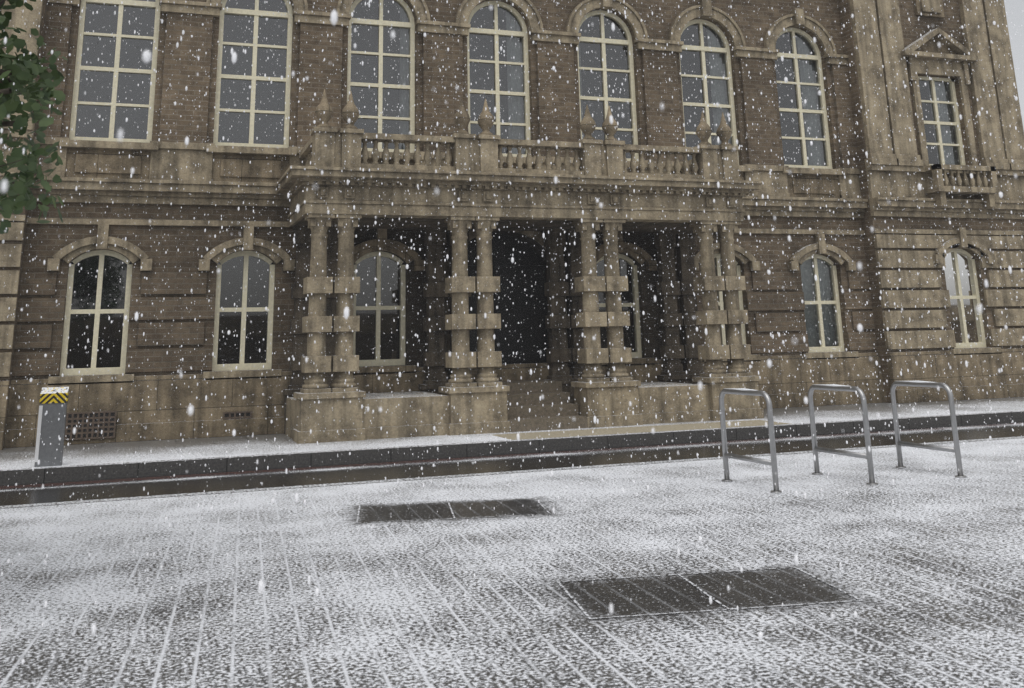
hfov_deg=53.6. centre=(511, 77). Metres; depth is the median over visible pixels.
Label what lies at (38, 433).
reflective strip
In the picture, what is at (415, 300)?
dark brick
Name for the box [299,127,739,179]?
stone balustrade
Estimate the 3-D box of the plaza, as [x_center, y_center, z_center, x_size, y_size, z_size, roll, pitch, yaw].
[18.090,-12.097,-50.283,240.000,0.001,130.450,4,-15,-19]
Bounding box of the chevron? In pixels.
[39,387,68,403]
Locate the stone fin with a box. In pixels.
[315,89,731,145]
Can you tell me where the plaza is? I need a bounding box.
[0,438,1023,687]
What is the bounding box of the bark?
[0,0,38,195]
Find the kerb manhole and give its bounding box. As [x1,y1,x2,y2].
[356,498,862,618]
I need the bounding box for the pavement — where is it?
[0,397,1023,469]
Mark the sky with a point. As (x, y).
(1015, 15)
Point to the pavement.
(95, 453)
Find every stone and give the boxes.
[0,0,1023,384]
[0,0,1023,449]
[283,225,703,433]
[353,229,656,374]
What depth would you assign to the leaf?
5.68 m
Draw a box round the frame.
[60,0,985,375]
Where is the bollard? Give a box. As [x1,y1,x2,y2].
[34,403,66,466]
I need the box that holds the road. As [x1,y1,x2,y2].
[0,421,1023,505]
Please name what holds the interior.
attached to the stone at (136, 418)
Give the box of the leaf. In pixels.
[0,0,67,233]
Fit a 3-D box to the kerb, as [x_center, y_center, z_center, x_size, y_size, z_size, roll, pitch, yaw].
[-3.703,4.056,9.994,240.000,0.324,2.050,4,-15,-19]
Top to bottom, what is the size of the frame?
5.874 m
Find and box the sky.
[1004,0,1023,129]
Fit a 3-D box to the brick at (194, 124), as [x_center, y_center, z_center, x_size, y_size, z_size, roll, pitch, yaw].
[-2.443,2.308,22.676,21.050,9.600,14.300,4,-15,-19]
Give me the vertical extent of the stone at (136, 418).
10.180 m
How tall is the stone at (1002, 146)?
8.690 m
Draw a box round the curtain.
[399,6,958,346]
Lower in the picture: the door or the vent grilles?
the vent grilles
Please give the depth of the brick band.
14.06 m
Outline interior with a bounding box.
[66,0,937,368]
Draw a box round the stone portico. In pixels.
[275,165,763,443]
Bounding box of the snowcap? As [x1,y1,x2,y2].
[724,381,934,391]
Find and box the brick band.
[12,272,876,375]
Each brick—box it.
[0,0,1023,447]
[354,229,661,366]
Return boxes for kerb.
[0,410,1023,508]
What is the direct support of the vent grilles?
attached to the stone at (136, 418)
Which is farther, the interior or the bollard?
the interior
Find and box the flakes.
[0,0,1023,684]
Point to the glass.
(969, 304)
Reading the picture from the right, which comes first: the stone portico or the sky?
the sky
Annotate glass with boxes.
[944,252,980,342]
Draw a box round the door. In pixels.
[467,233,547,363]
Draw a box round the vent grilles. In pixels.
[64,411,251,439]
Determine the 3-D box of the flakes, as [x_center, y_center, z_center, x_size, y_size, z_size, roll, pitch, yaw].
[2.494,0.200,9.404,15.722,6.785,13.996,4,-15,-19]
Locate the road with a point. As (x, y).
(50, 492)

